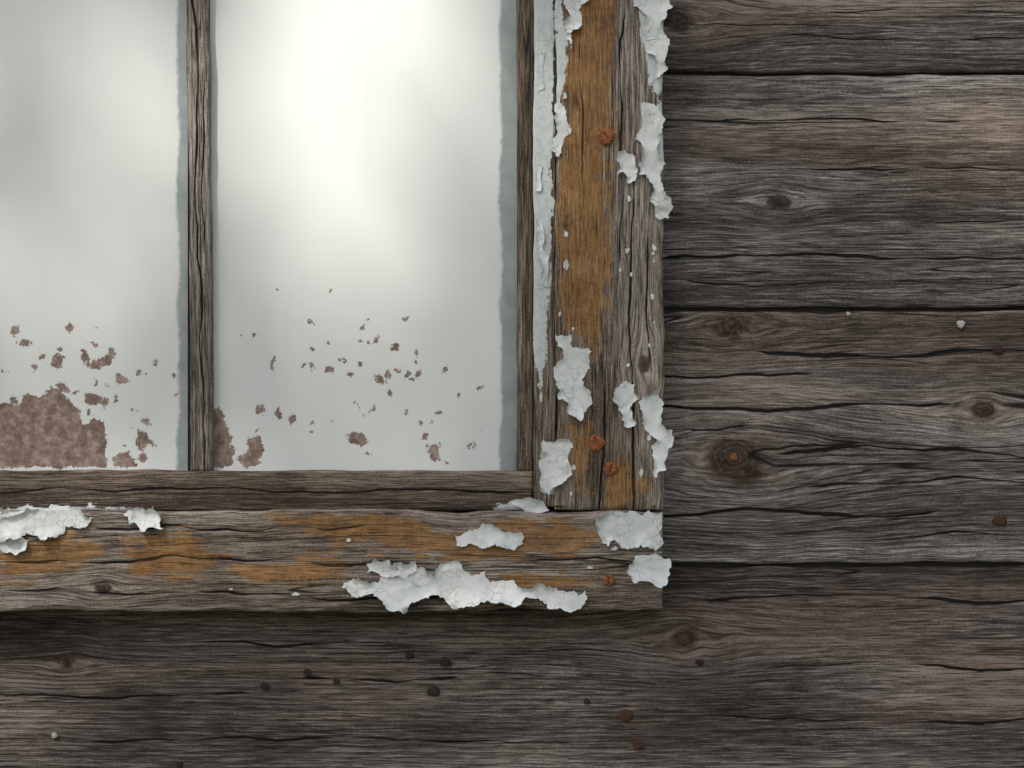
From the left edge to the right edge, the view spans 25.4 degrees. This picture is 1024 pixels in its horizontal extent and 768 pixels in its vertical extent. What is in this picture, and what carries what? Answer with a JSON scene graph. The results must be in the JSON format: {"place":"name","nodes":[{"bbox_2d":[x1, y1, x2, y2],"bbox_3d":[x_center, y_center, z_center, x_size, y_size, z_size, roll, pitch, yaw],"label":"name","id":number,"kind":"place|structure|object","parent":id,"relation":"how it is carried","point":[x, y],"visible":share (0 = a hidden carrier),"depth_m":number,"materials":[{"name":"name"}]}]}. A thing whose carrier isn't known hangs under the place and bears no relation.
{"place":"outdoors","nodes":[
{"label":"outdoors","id":0,"kind":"place"},
{"bbox_2d":[0,469,532,510],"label":"sash bottom rail","id":1,"kind":"object","parent":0,"point":[144,489],"visible":0.98,"depth_m":1.97,"materials":[{"name":"wood"}]},
{"bbox_2d":[186,0,213,470],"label":"muntin","id":2,"kind":"object","parent":1,"relation":"attached to","point":[198,62],"visible":1,"depth_m":1.98,"materials":[{"name":"brown wood"}]},
{"label":"ground","id":3,"kind":"structure","parent":0,"visible":0},
{"bbox_2d":[663,72,1023,566],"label":"sheathing","id":4,"kind":"object","parent":3,"relation":"on","point":[825,310],"depth_m":2.01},
{"bbox_3d":[0.000,0.911,2.011,6.401,0.214,0.023,0,0,0],"label":"low siding board","id":5,"kind":"object","parent":4,"relation":"attached to","visible":0},
{"bbox_3d":[0.000,0.696,2.011,6.401,0.214,0.023,0,0,0],"label":"low siding board","id":6,"kind":"object","parent":5,"relation":"on","visible":0},
{"bbox_3d":[0.000,0.481,2.011,6.401,0.214,0.023,0,0,0],"label":"low siding board","id":7,"kind":"object","parent":6,"relation":"on","visible":0},
{"bbox_2d":[0,564,1023,767],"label":"siding board","id":8,"kind":"object","parent":7,"relation":"on","point":[861,667],"visible":0.87,"depth_m":2.00,"materials":[{"name":"wood"}]},
{"bbox_2d":[52,732,57,738],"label":"galvanised nail","id":9,"kind":"object","parent":8,"relation":"attached to","point":[54,735],"visible":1,"depth_m":2.00,"materials":[{"name":"silver metal"}]},
{"bbox_2d":[175,761,182,767],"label":"nail","id":10,"kind":"object","parent":8,"relation":"attached to","point":[178,764],"visible":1,"depth_m":2.00,"materials":[{"name":"brown metal"}]},
{"bbox_2d":[260,682,268,689],"bbox_3d":[-0.218,0.265,1.998,0.008,0.006,0.002,0,0,0],"label":"nail","id":11,"kind":"object","parent":8,"relation":"attached to","point":[265,686],"visible":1,"depth_m":2.00,"materials":[{"name":"brown metal"}]},
{"bbox_2d":[303,669,311,675],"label":"nail","id":12,"kind":"object","parent":8,"relation":"attached to","point":[306,672],"visible":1,"depth_m":2.00,"materials":[{"name":"brown metal"}]},
{"bbox_2d":[0,508,662,612],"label":"casing bottom","id":13,"kind":"object","parent":8,"relation":"attached to","point":[273,560],"visible":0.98,"depth_m":1.96,"materials":[{"name":"brown wood"}]},
{"bbox_2d":[0,537,27,554],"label":"paint flake","id":14,"kind":"object","parent":13,"relation":"attached to","point":[15,546],"visible":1,"depth_m":1.96,"materials":[{"name":"white paint"}]},
{"bbox_2d":[0,504,91,541],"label":"paint flake","id":15,"kind":"object","parent":13,"relation":"attached to","point":[52,520],"visible":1,"depth_m":1.96,"materials":[{"name":"white paint"}]},
{"bbox_2d":[123,508,162,531],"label":"paint flake","id":16,"kind":"object","parent":13,"relation":"attached to","point":[143,519],"visible":1,"depth_m":1.96,"materials":[{"name":"white paint"}]},
{"bbox_2d":[188,8,556,510],"bbox_3d":[-0.414,-0.488,1.994,0.906,1.198,0.004,0,0,0],"label":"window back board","id":17,"kind":"object","parent":13,"relation":"on","point":[189,416],"depth_m":1.99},
{"bbox_2d":[367,558,416,579],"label":"paint flake","id":18,"kind":"object","parent":13,"relation":"attached to","point":[386,568],"visible":1,"depth_m":1.96,"materials":[{"name":"white paint"}]},
{"bbox_2d":[342,561,586,613],"bbox_3d":[-0.041,0.174,1.953,0.211,0.045,0.010,0,0,0],"label":"paint flake","id":19,"kind":"object","parent":13,"relation":"attached to","point":[454,585],"visible":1,"depth_m":1.96,"materials":[{"name":"white paint"}]},
{"bbox_2d":[456,523,523,549],"bbox_3d":[-0.019,0.131,1.953,0.059,0.024,0.010,0,0,0],"label":"paint flake","id":20,"kind":"object","parent":13,"relation":"attached to","point":[485,535],"visible":1,"depth_m":1.96,"materials":[{"name":"white paint"}]},
{"bbox_2d":[510,497,548,512],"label":"paint flake","id":21,"kind":"object","parent":13,"relation":"attached to","point":[529,504],"visible":1,"depth_m":1.97,"materials":[{"name":"white paint"}]},
{"bbox_2d":[532,0,556,506],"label":"sash stop","id":22,"kind":"object","parent":13,"relation":"on","point":[544,208],"visible":0.96,"depth_m":1.97,"materials":[{"name":"white paint"}]},
{"bbox_2d":[0,0,187,470],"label":"pane","id":23,"kind":"object","parent":22,"relation":"attached to","point":[93,234],"visible":1,"depth_m":1.99,"materials":[{"name":"glass"}]},
{"bbox_2d":[210,0,516,470],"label":"pane","id":24,"kind":"object","parent":22,"relation":"in","point":[364,180],"visible":1,"depth_m":1.99,"materials":[{"name":"glass"}]},
{"bbox_2d":[516,0,533,470],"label":"sash stile","id":25,"kind":"object","parent":22,"relation":"attached to","point":[525,77],"visible":1,"depth_m":1.97,"materials":[{"name":"wood"}]},
{"bbox_2d":[536,162,542,190],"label":"paint flake","id":26,"kind":"object","parent":22,"relation":"attached to","point":[539,184],"visible":1,"depth_m":1.97,"materials":[{"name":"white paint"}]},
{"bbox_2d":[537,48,545,90],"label":"paint flake","id":27,"kind":"object","parent":22,"relation":"attached to","point":[541,54],"visible":1,"depth_m":1.97,"materials":[{"name":"white paint"}]},
{"bbox_2d":[536,219,548,289],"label":"paint flake","id":28,"kind":"object","parent":22,"relation":"attached to","point":[544,255],"visible":1,"depth_m":1.97,"materials":[{"name":"white paint"}]},
{"bbox_2d":[554,0,664,509],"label":"casing","id":29,"kind":"object","parent":13,"relation":"on","point":[606,66],"visible":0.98,"depth_m":1.96,"materials":[{"name":"brown wood"}]},
{"bbox_2d":[538,439,572,498],"bbox_3d":[0.038,0.073,1.954,0.030,0.052,0.007,0,0,0],"label":"paint flake","id":30,"kind":"object","parent":29,"relation":"attached to","point":[555,467],"visible":1,"depth_m":1.96,"materials":[{"name":"white paint"}]},
{"bbox_2d":[552,102,571,156],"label":"paint flake","id":31,"kind":"object","parent":29,"relation":"attached to","point":[563,127],"visible":1,"depth_m":1.96,"materials":[{"name":"white paint"}]},
{"bbox_2d":[563,260,568,270],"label":"paint flake","id":32,"kind":"object","parent":29,"relation":"attached to","point":[566,266],"visible":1,"depth_m":1.96,"materials":[{"name":"white paint"}]},
{"bbox_2d":[554,335,592,421],"bbox_3d":[0.053,-0.005,1.953,0.034,0.075,0.009,0,0,0],"label":"paint flake","id":33,"kind":"object","parent":29,"relation":"attached to","point":[572,367],"visible":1,"depth_m":1.96,"materials":[{"name":"white paint"}]},
{"bbox_2d":[563,0,587,48],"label":"paint flake","id":34,"kind":"object","parent":29,"relation":"attached to","point":[574,20],"visible":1,"depth_m":1.96,"materials":[{"name":"white paint"}]},
{"bbox_2d":[588,434,605,451],"bbox_3d":[0.073,0.051,1.957,0.015,0.015,0.003,0,0,0],"label":"screw","id":35,"kind":"object","parent":29,"relation":"attached to","point":[597,443],"visible":1,"depth_m":1.96,"materials":[{"name":"orange metal"}]},
{"bbox_2d":[597,129,614,145],"bbox_3d":[0.081,-0.212,1.957,0.016,0.015,0.003,0,0,0],"label":"nail head","id":36,"kind":"object","parent":29,"relation":"attached to","point":[605,136],"visible":1,"depth_m":1.96},
{"bbox_2d":[604,461,618,474],"bbox_3d":[0.086,0.072,1.957,0.012,0.012,0.003,0,0,0],"label":"screw","id":37,"kind":"object","parent":29,"relation":"attached to","point":[611,468],"visible":1,"depth_m":1.96,"materials":[{"name":"orange metal"}]},
{"bbox_2d":[613,381,637,427],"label":"paint flake","id":38,"kind":"object","parent":29,"relation":"attached to","point":[627,400],"visible":1,"depth_m":1.96,"materials":[{"name":"white paint"}]},
{"bbox_2d":[616,150,637,183],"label":"paint flake","id":39,"kind":"object","parent":29,"relation":"attached to","point":[627,164],"visible":1,"depth_m":1.96,"materials":[{"name":"white paint"}]},
{"bbox_2d":[633,0,672,77],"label":"paint flake","id":40,"kind":"object","parent":29,"relation":"attached to","point":[656,42],"visible":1,"depth_m":1.96,"materials":[{"name":"white paint"}]},
{"bbox_2d":[635,102,672,219],"bbox_3d":[0.122,-0.192,1.953,0.032,0.101,0.010,0,0,0],"label":"paint flake","id":41,"kind":"object","parent":29,"relation":"attached to","point":[652,163],"visible":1,"depth_m":1.96,"materials":[{"name":"white paint"}]},
{"bbox_2d":[639,391,673,477],"bbox_3d":[0.124,0.043,1.953,0.030,0.075,0.010,0,0,0],"label":"paint flake","id":42,"kind":"object","parent":29,"relation":"attached to","point":[651,405],"visible":1,"depth_m":1.96,"materials":[{"name":"white paint"}]},
{"bbox_2d":[604,574,614,585],"bbox_3d":[0.084,0.169,1.957,0.010,0.010,0.003,0,0,0],"label":"screw","id":43,"kind":"object","parent":13,"relation":"attached to","point":[609,579],"visible":1,"depth_m":1.96,"materials":[{"name":"orange metal"}]},
{"bbox_2d":[595,511,663,550],"bbox_3d":[0.101,0.126,1.954,0.059,0.035,0.007,0,0,0],"label":"paint flake","id":44,"kind":"object","parent":13,"relation":"attached to","point":[635,531],"visible":1,"depth_m":1.96,"materials":[{"name":"white paint"}]},
{"bbox_2d":[627,553,670,587],"bbox_3d":[0.118,0.160,1.953,0.039,0.029,0.010,0,0,0],"label":"paint flake","id":45,"kind":"object","parent":13,"relation":"attached to","point":[653,568],"visible":1,"depth_m":1.96,"materials":[{"name":"white paint"}]},
{"bbox_2d":[333,678,339,683],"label":"nail","id":46,"kind":"object","parent":8,"relation":"attached to","point":[335,680],"visible":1,"depth_m":2.00,"materials":[{"name":"brown metal"}]},
{"bbox_2d":[406,652,413,658],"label":"nail","id":47,"kind":"object","parent":8,"relation":"attached to","point":[409,655],"visible":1,"depth_m":2.00,"materials":[{"name":"brown metal"}]},
{"bbox_2d":[426,686,439,695],"bbox_3d":[-0.069,0.270,1.998,0.012,0.008,0.002,0,0,0],"label":"nail","id":48,"kind":"object","parent":8,"relation":"attached to","point":[433,690],"visible":1,"depth_m":2.00,"materials":[{"name":"brown metal"}]},
{"bbox_2d":[440,657,450,666],"bbox_3d":[-0.058,0.244,1.998,0.010,0.008,0.002,0,0,0],"label":"nail","id":49,"kind":"object","parent":8,"relation":"attached to","point":[445,661],"visible":1,"depth_m":2.00,"materials":[{"name":"brown metal"}]},
{"bbox_2d":[584,698,590,703],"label":"nail","id":50,"kind":"object","parent":8,"relation":"attached to","point":[587,701],"visible":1,"depth_m":2.00,"materials":[{"name":"brown metal"}]},
{"bbox_2d":[620,709,632,721],"bbox_3d":[0.101,0.291,1.998,0.011,0.012,0.002,0,0,0],"label":"nail","id":51,"kind":"object","parent":8,"relation":"attached to","point":[626,715],"visible":1,"depth_m":2.00,"materials":[{"name":"brown metal"}]},
{"bbox_2d":[633,738,644,749],"bbox_3d":[0.111,0.316,1.998,0.010,0.010,0.002,0,0,0],"label":"nail","id":52,"kind":"object","parent":8,"relation":"attached to","point":[638,743],"visible":1,"depth_m":2.00,"materials":[{"name":"brown metal"}]},
{"bbox_2d":[696,659,703,665],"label":"nail","id":53,"kind":"object","parent":8,"relation":"attached to","point":[699,662],"visible":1,"depth_m":2.00,"materials":[{"name":"brown metal"}]},
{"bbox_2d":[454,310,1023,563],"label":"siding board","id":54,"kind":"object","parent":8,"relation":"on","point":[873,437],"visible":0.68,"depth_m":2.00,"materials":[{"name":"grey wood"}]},
{"bbox_2d":[730,453,737,460],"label":"nail","id":55,"kind":"object","parent":54,"relation":"attached to","point":[733,457],"visible":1,"depth_m":2.00,"materials":[{"name":"orange metal"}]},
{"bbox_2d":[662,75,1023,308],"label":"siding board","id":56,"kind":"object","parent":54,"relation":"on","point":[848,191],"visible":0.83,"depth_m":2.00,"materials":[{"name":"wood"}]},
{"bbox_2d":[663,0,1023,73],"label":"siding board","id":57,"kind":"object","parent":56,"relation":"on","point":[858,36],"visible":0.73,"depth_m":2.00,"materials":[{"name":"wood"}]},
{"bbox_2d":[956,320,964,328],"bbox_3d":[0.394,-0.052,1.998,0.008,0.007,0.003,0,0,0],"label":"galvanised nail","id":58,"kind":"object","parent":54,"relation":"attached to","point":[960,324],"visible":1,"depth_m":2.00,"materials":[{"name":"silver metal"}]},
{"bbox_2d":[993,345,1002,353],"bbox_3d":[0.427,-0.030,1.998,0.009,0.008,0.002,0,0,0],"label":"nail","id":59,"kind":"object","parent":54,"relation":"attached to","point":[997,349],"visible":1,"depth_m":2.00,"materials":[{"name":"brown metal"}]},
{"bbox_2d":[992,515,1006,525],"bbox_3d":[0.428,0.120,1.998,0.014,0.010,0.002,0,0,0],"label":"nail","id":60,"kind":"object","parent":54,"relation":"attached to","point":[999,520],"visible":1,"depth_m":2.00,"materials":[{"name":"brown metal"}]}
]}

